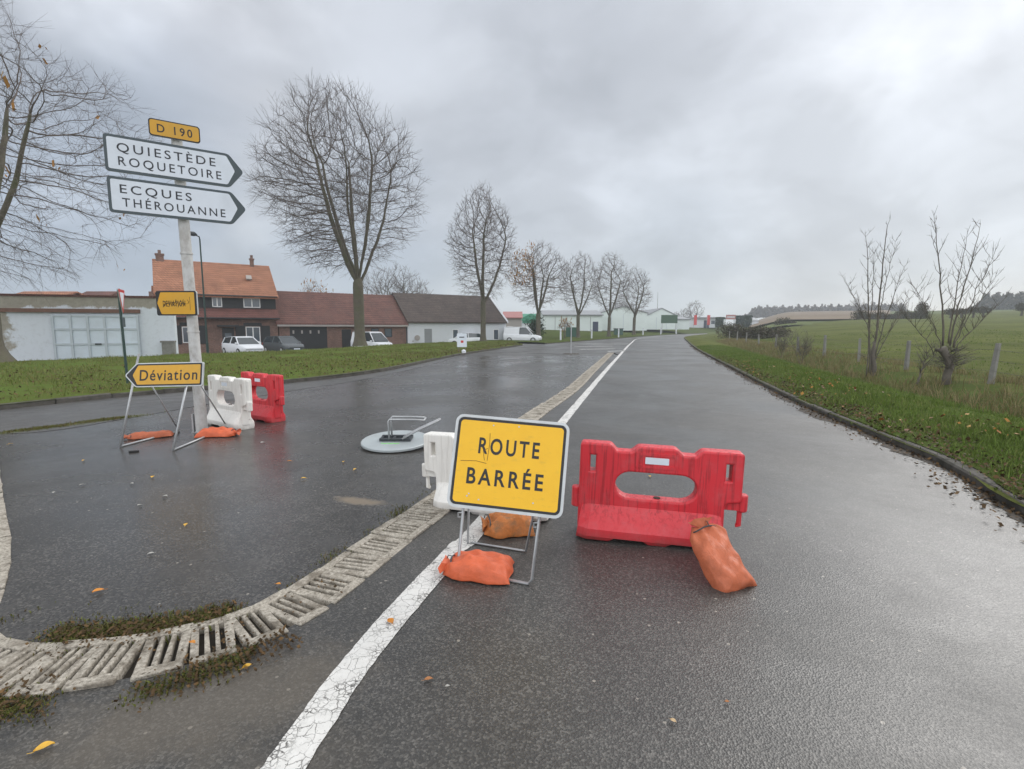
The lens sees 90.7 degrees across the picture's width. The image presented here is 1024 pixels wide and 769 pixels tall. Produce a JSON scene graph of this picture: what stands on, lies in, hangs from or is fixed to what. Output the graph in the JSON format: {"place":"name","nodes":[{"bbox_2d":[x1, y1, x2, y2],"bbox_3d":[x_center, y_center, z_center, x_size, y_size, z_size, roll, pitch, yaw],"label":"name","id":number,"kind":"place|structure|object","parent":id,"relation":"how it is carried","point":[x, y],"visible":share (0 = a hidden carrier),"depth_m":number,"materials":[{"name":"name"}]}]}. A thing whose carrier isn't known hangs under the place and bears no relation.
{"place":"outdoors","nodes":[
{"label":"outdoors","id":0,"kind":"place"},
{"bbox_2d":[152,250,279,353],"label":"brick house","id":1,"kind":"structure","parent":0,"point":[240,299],"depth_m":44.49,"materials":[{"name":"orange tile"}]},
{"bbox_2d":[182,327,187,342],"bbox_3d":[-27.045,-4.168,42.430,1.000,1.350,0.050,-4,8,-33],"label":"window","id":2,"kind":"structure","parent":1,"relation":"in","point":[184,329],"depth_m":42.25,"materials":[{"name":"white plastic"}]},
{"bbox_2d":[212,297,221,306],"bbox_3d":[-25.520,-7.137,43.788,0.750,0.850,0.050,-4,8,-33],"label":"window","id":3,"kind":"structure","parent":1,"relation":"in","point":[216,301],"depth_m":43.78,"materials":[{"name":"white plastic"}]},
{"bbox_2d":[222,328,233,338],"bbox_3d":[-24.651,-3.869,44.041,0.900,2.100,0.050,-4,8,-33],"label":"window","id":4,"kind":"structure","parent":1,"relation":"in","point":[226,332],"depth_m":43.93,"materials":[{"name":"black glass"}]},
{"bbox_2d":[243,298,259,307],"bbox_3d":[-23.274,-7.302,45.277,1.350,0.850,0.050,-4,8,-33],"label":"window","id":5,"kind":"structure","parent":1,"relation":"in","point":[247,302],"depth_m":45.24,"materials":[{"name":"white plastic"}]},
{"bbox_2d":[246,327,260,341],"bbox_3d":[-23.052,-4.463,45.077,1.150,1.350,0.050,-4,8,-33],"label":"window","id":6,"kind":"structure","parent":1,"relation":"in","point":[254,332],"depth_m":45.11,"materials":[{"name":"white plastic"}]},
{"bbox_2d":[0,356,457,432],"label":"side road","id":7,"kind":"structure","parent":0,"point":[38,416],"depth_m":9.92,"materials":[{"name":"grey asphalt"}]},
{"bbox_2d":[1,421,95,433],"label":"weeds","id":8,"kind":"object","parent":7,"relation":"on","point":[40,427],"visible":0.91,"depth_m":7.84,"materials":[{"name":"green plant"}]},
{"bbox_2d":[50,414,150,425],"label":"weeds","id":9,"kind":"object","parent":7,"relation":"on","point":[103,419],"visible":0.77,"depth_m":8.56,"materials":[{"name":"green plant"}]},
{"bbox_2d":[0,340,521,404],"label":"lawn","id":10,"kind":"structure","parent":0,"point":[21,391],"depth_m":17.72,"materials":[{"name":"green plant"}]},
{"bbox_2d":[0,0,170,362],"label":"lime tree","id":11,"kind":"object","parent":10,"relation":"on","point":[6,355],"visible":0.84,"depth_m":21.74,"materials":[{"name":"brown plant"}]},
{"bbox_2d":[0,293,178,360],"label":"old barn","id":12,"kind":"structure","parent":10,"relation":"on","point":[40,327],"depth_m":27.04,"materials":[{"name":"white concrete"}]},
{"bbox_2d":[50,314,140,359],"bbox_3d":[-22.361,-2.547,27.291,3.871,2.420,0.170,-2,7,-19],"label":"sliding door","id":13,"kind":"structure","parent":12,"relation":"in","point":[74,336],"depth_m":27.22,"materials":[{"name":"white metal"}]},
{"bbox_2d":[117,289,128,382],"bbox_3d":[-10.023,-1.178,13.056,0.098,2.551,0.686,-3,7,-28],"label":"give way sign","id":14,"kind":"object","parent":10,"relation":"on","point":[120,293],"visible":0.94,"depth_m":13.01,"materials":[{"name":"green paint"}]},
{"bbox_2d":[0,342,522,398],"bbox_3d":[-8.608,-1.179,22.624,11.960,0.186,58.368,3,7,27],"label":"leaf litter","id":15,"kind":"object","parent":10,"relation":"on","point":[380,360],"visible":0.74,"depth_m":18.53,"materials":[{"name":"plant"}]},
{"bbox_2d":[242,67,430,345],"bbox_3d":[-12.923,-13.262,39.358,13.765,20.448,14.077,0,6,0],"label":"lime tree","id":16,"kind":"object","parent":10,"relation":"on","point":[354,270],"visible":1,"depth_m":38.13,"materials":[{"name":"brown plant"}]},
{"bbox_2d":[457,333,466,353],"bbox_3d":[-2.949,-2.392,29.830,0.580,1.230,0.072,1,6,6],"label":"lawn board","id":17,"kind":"object","parent":10,"relation":"on","point":[461,339],"visible":0.98,"depth_m":29.77,"materials":[{"name":"grey wood"}]},
{"bbox_2d":[449,333,479,341],"bbox_3d":[-5.252,-5.068,56.788,4.117,1.500,1.900,-1,6,-7],"label":"parked car","id":18,"kind":"object","parent":10,"relation":"on","point":[475,337],"visible":0.38,"depth_m":56.06,"materials":[{"name":"white paint"}]},
{"bbox_2d":[442,182,520,340],"bbox_3d":[-3.095,-12.597,51.731,8.376,16.387,8.335,0,6,0],"label":"lime tree","id":19,"kind":"object","parent":10,"relation":"on","point":[480,285],"visible":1,"depth_m":51.36,"materials":[{"name":"brown plant"}]},
{"bbox_2d":[0,354,617,641],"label":"junction road","id":20,"kind":"structure","parent":0,"point":[263,518],"depth_m":4.80,"materials":[{"name":"grey asphalt"}]},
{"bbox_2d":[124,430,173,439],"bbox_3d":[-5.166,0.712,7.198,0.589,0.102,0.222,-3,7,-28],"label":"sandbag","id":21,"kind":"object","parent":20,"relation":"on","point":[146,435],"visible":0.99,"depth_m":7.13,"materials":[{"name":"fabric"}]},
{"bbox_2d":[119,354,227,450],"bbox_3d":[-4.648,0.163,7.088,1.081,1.204,1.510,0,6,0],"label":"diversion sign","id":22,"kind":"object","parent":20,"relation":"on","point":[176,374],"visible":1,"depth_m":6.76,"materials":[{"name":"yellow metal"}]},
{"bbox_2d":[103,118,244,432],"bbox_3d":[-4.699,-1.473,7.314,1.614,4.411,0.340,-3,7,-28],"label":"direction signpost","id":23,"kind":"object","parent":20,"relation":"on","point":[178,162],"visible":1,"depth_m":7.14,"materials":[{"name":"grey metal"}]},
{"bbox_2d":[194,426,240,437],"bbox_3d":[-4.229,0.682,7.307,0.562,0.140,0.278,-1,6,-8],"label":"sandbag","id":24,"kind":"object","parent":20,"relation":"on","point":[221,431],"visible":0.99,"depth_m":7.22,"materials":[{"name":"fabric"}]},
{"bbox_2d":[1,482,435,658],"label":"weeds","id":25,"kind":"object","parent":20,"relation":"on","point":[134,630],"visible":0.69,"depth_m":2.66,"materials":[{"name":"green plant"}]},
{"bbox_2d":[207,375,254,429],"bbox_3d":[-4.460,0.267,8.009,1.248,0.791,0.336,4,8,35],"label":"water barrier","id":26,"kind":"object","parent":20,"relation":"on","point":[236,415],"visible":0.97,"depth_m":7.84,"materials":[{"name":"white plastic"}]},
{"bbox_2d":[241,371,285,422],"bbox_3d":[-4.250,0.199,8.625,1.248,0.791,0.336,4,8,35],"label":"water barrier","id":27,"kind":"object","parent":20,"relation":"on","point":[269,409],"visible":0.82,"depth_m":8.39,"materials":[{"name":"red plastic"}]},
{"bbox_2d":[361,416,440,452],"bbox_3d":[-1.469,0.597,6.694,1.044,0.351,0.896,0,11,0],"label":"fallen round sign","id":28,"kind":"object","parent":20,"relation":"on","point":[389,441],"visible":0.91,"depth_m":6.62,"materials":[{"name":"metal"}]},
{"bbox_2d":[0,333,1023,768],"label":"road","id":29,"kind":"structure","parent":0,"point":[874,619],"depth_m":2.50,"materials":[{"name":"grey asphalt"}]},
{"bbox_2d":[27,741,54,753],"bbox_3d":[-1.733,1.337,1.861,0.080,0.015,0.041,-10,10,-32],"label":"fallen leaf","id":30,"kind":"object","parent":29,"relation":"on","point":[43,745],"visible":1,"depth_m":1.87,"materials":[{"name":"yellow plant"}]},
{"bbox_2d":[0,345,522,409],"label":"kerb","id":31,"kind":"structure","parent":29,"relation":"on","point":[73,399],"depth_m":12.05,"materials":[{"name":"concrete"}]},
{"bbox_2d":[0,352,613,697],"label":"drain channel","id":32,"kind":"object","parent":29,"relation":"in","point":[374,551],"visible":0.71,"depth_m":2.61,"materials":[{"name":"concrete"}]},
{"bbox_2d":[0,599,302,728],"bbox_3d":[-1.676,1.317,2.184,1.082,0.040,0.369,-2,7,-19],"label":"weeds","id":33,"kind":"object","parent":32,"relation":"on","point":[28,702],"visible":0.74,"depth_m":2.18,"materials":[{"name":"green plant"}]},
{"bbox_2d":[2,579,356,682],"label":"leaf litter","id":34,"kind":"object","parent":32,"relation":"on","point":[241,622],"visible":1,"depth_m":2.50,"materials":[{"name":"brown plant"}]},
{"bbox_2d":[260,335,670,768],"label":"road line","id":35,"kind":"object","parent":29,"relation":"on","point":[303,737],"visible":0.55,"depth_m":2.33,"materials":[{"name":"white paint"}]},
{"bbox_2d":[438,549,513,584],"bbox_3d":[-0.222,1.133,3.215,0.462,0.149,0.311,1,6,6],"label":"sandbag","id":36,"kind":"object","parent":29,"relation":"on","point":[486,567],"visible":0.98,"depth_m":3.12,"materials":[{"name":"fabric"}]},
{"bbox_2d":[422,431,548,520],"bbox_3d":[-0.223,0.750,4.333,1.248,0.647,0.336,1,6,21],"label":"water barrier","id":37,"kind":"object","parent":29,"relation":"on","point":[438,448],"visible":0.28,"depth_m":4.41,"materials":[{"name":"white plastic"}]},
{"bbox_2d":[480,512,534,538],"bbox_3d":[-0.039,1.046,3.874,0.405,0.176,0.308,-1,6,-8],"label":"sandbag","id":38,"kind":"object","parent":29,"relation":"on","point":[498,525],"visible":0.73,"depth_m":3.77,"materials":[{"name":"fabric"}]},
{"bbox_2d":[447,414,569,584],"bbox_3d":[-0.004,0.685,3.290,0.760,1.010,0.514,1,6,12],"label":"road closed sign","id":39,"kind":"object","parent":29,"relation":"on","point":[509,465],"visible":0.98,"depth_m":3.11,"materials":[{"name":"yellow metal"}]},
{"bbox_2d":[563,327,577,354],"bbox_3d":[3.534,-2.601,30.260,1.072,1.670,1.100,0,6,0],"label":"square road sign","id":40,"kind":"object","parent":29,"relation":"on","point":[571,332],"visible":1,"depth_m":30.24,"materials":[{"name":"metal"}]},
{"bbox_2d":[545,333,703,343],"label":"kerb","id":41,"kind":"structure","parent":29,"relation":"on","point":[613,338],"depth_m":68.72,"materials":[{"name":"concrete"}]},
{"bbox_2d":[571,439,747,546],"bbox_3d":[1.070,0.791,3.729,1.248,0.697,0.336,3,7,11],"label":"water barrier","id":42,"kind":"object","parent":29,"relation":"on","point":[608,509],"visible":0.98,"depth_m":3.65,"materials":[{"name":"red plastic"}]},
{"bbox_2d":[661,315,677,332],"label":"green board","id":43,"kind":"object","parent":29,"relation":"on","point":[669,318],"visible":1,"depth_m":99.15,"materials":[{"name":"green metal"}]},
{"bbox_2d":[688,517,756,592],"bbox_3d":[1.296,1.056,3.151,0.298,0.127,0.504,-8,51,-18],"label":"sandbag","id":44,"kind":"object","parent":29,"relation":"on","point":[723,568],"visible":0.94,"depth_m":3.09,"materials":[{"name":"fabric"}]},
{"bbox_2d":[684,335,1023,514],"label":"kerb","id":45,"kind":"structure","parent":29,"relation":"on","point":[944,460],"depth_m":6.13,"materials":[{"name":"concrete"}]},
{"bbox_2d":[685,340,1023,522],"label":"gutter dirt","id":46,"kind":"structure","parent":29,"relation":"on","point":[1013,513],"depth_m":6.71,"materials":[{"name":"brown soil"}]},
{"bbox_2d":[690,345,1023,541],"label":"leaf litter","id":47,"kind":"object","parent":29,"relation":"on","point":[956,479],"visible":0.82,"depth_m":5.44,"materials":[{"name":"brown plant"}]},
{"bbox_2d":[0,0,1023,324],"label":"sky","id":48,"kind":"structure","parent":0,"point":[737,155],"materials":[{"name":"grey"}]},
{"bbox_2d":[518,342,544,344],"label":"driveway","id":49,"kind":"structure","parent":0,"point":[530,343],"depth_m":51.96,"materials":[{"name":"grey concrete"}]},
{"bbox_2d":[503,327,541,339],"bbox_3d":[1.268,-5.776,58.721,4.317,1.820,1.900,1,6,12],"label":"parked car","id":50,"kind":"object","parent":49,"relation":"on","point":[518,333],"visible":0.87,"depth_m":58.04,"materials":[{"name":"white paint"}]},
{"bbox_2d":[487,325,776,342],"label":"lawn","id":51,"kind":"structure","parent":0,"point":[551,336],"depth_m":93.94,"materials":[{"name":"green plant"}]},
{"bbox_2d":[363,270,389,294],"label":"bare tree","id":52,"kind":"object","parent":51,"relation":"on","point":[374,274],"visible":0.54,"depth_m":90.13,"materials":[{"name":"grey plant"}]},
{"bbox_2d":[369,265,402,294],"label":"bare tree","id":53,"kind":"object","parent":51,"relation":"on","point":[385,282],"visible":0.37,"depth_m":92.92,"materials":[{"name":"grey plant"}]},
{"bbox_2d":[386,263,421,294],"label":"bare tree","id":54,"kind":"object","parent":51,"relation":"on","point":[396,280],"visible":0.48,"depth_m":91.17,"materials":[{"name":"grey plant"}]},
{"bbox_2d":[394,273,425,293],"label":"bare tree","id":55,"kind":"object","parent":51,"relation":"on","point":[414,291],"visible":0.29,"depth_m":94.43,"materials":[{"name":"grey plant"}]},
{"bbox_2d":[503,312,522,326],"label":"pink roofed house","id":56,"kind":"structure","parent":51,"relation":"on","point":[514,319],"depth_m":77.46,"materials":[{"name":"paint"}]},
{"bbox_2d":[522,314,535,329],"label":"green topped shed","id":57,"kind":"structure","parent":51,"relation":"on","point":[525,317],"depth_m":91.14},
{"bbox_2d":[524,311,545,337],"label":"dark evergreen","id":58,"kind":"object","parent":51,"relation":"on","point":[532,325],"visible":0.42,"depth_m":71.27,"materials":[{"name":"green plant"}]},
{"bbox_2d":[505,240,572,335],"bbox_3d":[3.241,-11.675,62.476,8.310,12.276,8.100,0,6,0],"label":"lime tree","id":59,"kind":"object","parent":51,"relation":"on","point":[534,277],"visible":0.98,"depth_m":61.57,"materials":[{"name":"brown plant"}]},
{"bbox_2d":[557,316,573,337],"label":"tree","id":60,"kind":"object","parent":51,"relation":"on","point":[564,323],"visible":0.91,"depth_m":67.34,"materials":[{"name":"brown plant"}]},
{"bbox_2d":[540,310,603,330],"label":"metal hall","id":61,"kind":"structure","parent":51,"relation":"on","point":[590,320],"depth_m":107.23,"materials":[{"name":"white metal"}]},
{"bbox_2d":[558,252,601,337],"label":"lime tree","id":62,"kind":"object","parent":51,"relation":"on","point":[578,311],"visible":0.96,"depth_m":71.81,"materials":[{"name":"brown plant"}]},
{"bbox_2d":[589,251,632,336],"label":"lime tree","id":63,"kind":"object","parent":51,"relation":"on","point":[609,306],"visible":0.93,"depth_m":79.59,"materials":[{"name":"brown plant"}]},
{"bbox_2d":[599,306,647,330],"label":"metal hall","id":64,"kind":"structure","parent":51,"relation":"on","point":[620,318],"depth_m":113.11,"materials":[{"name":"white metal"}]},
{"bbox_2d":[617,266,652,334],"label":"lime tree","id":65,"kind":"object","parent":51,"relation":"on","point":[636,311],"visible":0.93,"depth_m":86.66,"materials":[{"name":"brown plant"}]},
{"bbox_2d":[644,308,675,329],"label":"metal hall","id":66,"kind":"structure","parent":51,"relation":"on","point":[654,319],"depth_m":127.09,"materials":[{"name":"white metal"}]},
{"bbox_2d":[676,317,690,328],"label":"metal hall","id":67,"kind":"structure","parent":51,"relation":"on","point":[682,323],"depth_m":130.09,"materials":[{"name":"white metal"}]},
{"bbox_2d":[684,300,703,316],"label":"bare tree","id":68,"kind":"object","parent":51,"relation":"on","point":[692,312],"visible":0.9,"depth_m":188.01,"materials":[{"name":"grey plant"}]},
{"bbox_2d":[686,317,716,327],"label":"roadside shop","id":69,"kind":"structure","parent":51,"relation":"on","point":[701,322],"depth_m":180.66,"materials":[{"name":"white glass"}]},
{"bbox_2d":[715,317,725,327],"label":"clipped hedge","id":70,"kind":"object","parent":51,"relation":"on","point":[719,321],"visible":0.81,"depth_m":171.03,"materials":[{"name":"green plant"}]},
{"bbox_2d":[751,310,889,326],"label":"ploughed field","id":71,"kind":"structure","parent":0,"point":[819,315],"depth_m":197.93,"materials":[{"name":"brown soil"}]},
{"bbox_2d":[685,311,1023,506],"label":"verge and pasture","id":72,"kind":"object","parent":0,"point":[1011,321],"visible":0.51,"depth_m":41.48,"materials":[{"name":"green plant"}]},
{"bbox_2d":[715,322,792,338],"bbox_3d":[29.558,-6.688,62.596,3.573,2.253,9.628,-4,7,-29],"label":"bare hedge","id":73,"kind":"object","parent":72,"relation":"on","point":[754,332],"visible":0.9,"depth_m":61.88,"materials":[{"name":"brown plant"}]},
{"bbox_2d":[773,317,796,326],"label":"field hedge","id":74,"kind":"object","parent":72,"relation":"on","point":[782,321],"visible":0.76,"depth_m":116.86,"materials":[{"name":"green plant"}]},
{"bbox_2d":[696,345,1023,497],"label":"grass verge","id":75,"kind":"object","parent":72,"relation":"on","point":[960,386],"depth_m":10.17,"materials":[{"name":"green plant"}]},
{"bbox_2d":[769,326,792,356],"bbox_3d":[13.932,-2.202,25.939,1.385,1.675,0.917,-3,7,-25],"label":"bare bush","id":76,"kind":"object","parent":75,"relation":"on","point":[781,343],"visible":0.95,"depth_m":25.92,"materials":[{"name":"brown plant"}]},
{"bbox_2d":[786,323,815,362],"bbox_3d":[12.520,-1.776,21.951,1.368,1.794,0.919,0,6,0],"label":"bare bush","id":77,"kind":"object","parent":75,"relation":"on","point":[804,345],"visible":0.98,"depth_m":21.96,"materials":[{"name":"brown plant"}]},
{"bbox_2d":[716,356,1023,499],"bbox_3d":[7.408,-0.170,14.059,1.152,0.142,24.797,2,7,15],"label":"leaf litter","id":78,"kind":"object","parent":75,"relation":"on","point":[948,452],"visible":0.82,"depth_m":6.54,"materials":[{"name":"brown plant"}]},
{"bbox_2d":[839,214,917,375],"bbox_3d":[11.105,-2.628,15.361,2.239,5.046,1.033,0,6,0],"label":"hedge sapling","id":79,"kind":"object","parent":75,"relation":"on","point":[871,356],"visible":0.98,"depth_m":15.46,"materials":[{"name":"brown plant"}]},
{"bbox_2d":[893,206,1011,384],"bbox_3d":[10.567,-2.045,12.124,2.508,4.341,1.111,0,6,0],"label":"hedge sapling","id":80,"kind":"object","parent":75,"relation":"on","point":[947,358],"visible":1,"depth_m":12.20,"materials":[{"name":"brown plant"}]},
{"bbox_2d":[729,331,1023,383],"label":"wire fence","id":81,"kind":"object","parent":72,"relation":"on","point":[994,364],"visible":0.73,"depth_m":15.92,"materials":[{"name":"concrete"}]},
{"bbox_2d":[740,329,1023,385],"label":"pasture grass","id":82,"kind":"structure","parent":72,"relation":"on","point":[992,344],"depth_m":31.91,"materials":[{"name":"green plant"}]},
{"bbox_2d":[850,309,919,319],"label":"field hedge","id":83,"kind":"object","parent":72,"relation":"on","point":[857,315],"visible":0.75,"depth_m":116.51,"materials":[{"name":"green plant"}]},
{"bbox_2d":[914,301,930,318],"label":"field hedge","id":84,"kind":"object","parent":72,"relation":"on","point":[920,312],"visible":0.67,"depth_m":116.47,"materials":[{"name":"plant"}]},
{"bbox_2d":[976,306,991,316],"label":"pollard bush","id":85,"kind":"object","parent":72,"relation":"on","point":[983,310],"visible":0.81,"depth_m":114.63,"materials":[{"name":"green plant"}]},
{"bbox_2d":[1013,302,1023,315],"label":"pollard bush","id":86,"kind":"object","parent":72,"relation":"on","point":[1019,308],"visible":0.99,"depth_m":114.70,"materials":[{"name":"green plant"}]},
{"bbox_2d":[707,310,1014,333],"bbox_3d":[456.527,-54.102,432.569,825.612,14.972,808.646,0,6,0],"label":"pasture","id":87,"kind":"structure","parent":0,"point":[801,321],"depth_m":136.72,"materials":[{"name":"green plant"}]},
{"bbox_2d":[733,315,752,327],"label":"clipped hedge","id":88,"kind":"object","parent":87,"relation":"on","point":[741,320],"visible":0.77,"depth_m":171.04,"materials":[{"name":"green plant"}]},
{"bbox_2d":[744,302,908,317],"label":"woodland","id":89,"kind":"object","parent":87,"relation":"on","point":[762,312],"visible":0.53,"depth_m":382.23,"materials":[{"name":"plant"}]},
{"bbox_2d":[970,290,1023,309],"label":"woodland","id":90,"kind":"object","parent":87,"relation":"on","point":[1010,301],"visible":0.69,"depth_m":249.48,"materials":[{"name":"plant"}]},
{"bbox_2d":[715,338,1023,417],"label":"dry grass","id":91,"kind":"structure","parent":0,"point":[1018,379],"depth_m":14.52,"materials":[{"name":"green plant"}]},
{"label":"yard","id":92,"kind":"structure","parent":0,"visible":0},
{"bbox_2d":[16,291,83,294],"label":"house","id":93,"kind":"structure","parent":92,"relation":"on","point":[58,292],"depth_m":48.40,"materials":[{"name":"red brick"}]},
{"bbox_2d":[82,291,125,295],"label":"house","id":94,"kind":"structure","parent":92,"relation":"on","point":[100,293],"depth_m":50.44,"materials":[{"name":"red brick"}]},
{"bbox_2d":[190,231,208,352],"bbox_3d":[-21.265,-6.095,34.351,0.288,8.310,0.970,1,6,10],"label":"street lamp","id":95,"kind":"object","parent":92,"relation":"on","point":[207,343],"visible":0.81,"depth_m":34.69,"materials":[{"name":"grey metal"}]},
{"bbox_2d":[221,336,263,352],"bbox_3d":[-20.952,-3.001,39.408,4.117,1.500,1.900,5,8,40],"label":"parked car","id":96,"kind":"object","parent":92,"relation":"on","point":[239,344],"visible":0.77,"depth_m":38.71,"materials":[{"name":"white paint"}]},
{"bbox_2d":[262,336,304,350],"bbox_3d":[-19.013,-3.311,42.191,4.117,1.500,1.900,5,8,38],"label":"parked car","id":97,"kind":"object","parent":92,"relation":"on","point":[275,343],"visible":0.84,"depth_m":41.51,"materials":[{"name":"paint"}]},
{"bbox_2d":[300,278,331,292],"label":"yellowing tree","id":98,"kind":"object","parent":92,"relation":"on","point":[315,286],"visible":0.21,"depth_m":68.89,"materials":[{"name":"grey plant"}]},
{"bbox_2d":[275,291,408,349],"bbox_3d":[-18.414,-6.622,52.721,12.660,5.750,8.720,-4,8,-33],"label":"brick annex","id":99,"kind":"object","parent":92,"relation":"on","point":[315,320],"visible":0.72,"depth_m":49.65,"materials":[{"name":"brown tile"}]},
{"bbox_2d":[290,327,327,349],"bbox_3d":[-19.118,-4.303,47.704,3.300,2.250,0.055,-4,8,-33],"label":"garage door","id":100,"kind":"structure","parent":99,"relation":"in","point":[311,337],"depth_m":47.79,"materials":[{"name":"grey metal"}]},
{"bbox_2d":[342,329,350,347],"bbox_3d":[-16.213,-4.394,49.649,0.900,2.000,0.045,-4,8,-33],"label":"door","id":101,"kind":"structure","parent":99,"relation":"in","point":[346,333],"depth_m":49.60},
{"bbox_2d":[384,328,391,336],"bbox_3d":[-12.688,-5.303,51.941,0.800,0.900,0.050,-4,8,-33],"label":"window","id":102,"kind":"structure","parent":99,"relation":"in","point":[388,331],"depth_m":51.92,"materials":[{"name":"grey glass"}]},
{"bbox_2d":[351,332,392,346],"bbox_3d":[-12.794,-3.935,46.347,4.317,1.820,1.900,5,8,38],"label":"parked car","id":103,"kind":"object","parent":92,"relation":"on","point":[375,338],"visible":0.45,"depth_m":45.55,"materials":[{"name":"white paint"}]},
{"bbox_2d":[391,292,507,343],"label":"white cottage","id":104,"kind":"structure","parent":92,"relation":"on","point":[431,318],"depth_m":56.55,"materials":[{"name":"brown tile"}]},
{"bbox_2d":[424,329,431,342],"bbox_3d":[-8.998,-4.952,54.436,0.850,2.050,0.036,-4,8,-33],"label":"door","id":105,"kind":"structure","parent":104,"relation":"in","point":[428,332],"depth_m":54.39,"materials":[{"name":"white"}]},
{"bbox_2d":[493,329,498,339],"bbox_3d":[-1.876,-5.827,59.135,0.720,1.250,0.050,-4,8,-33],"label":"window","id":106,"kind":"structure","parent":104,"relation":"in","point":[495,331],"depth_m":59.13,"materials":[{"name":"white plastic"}]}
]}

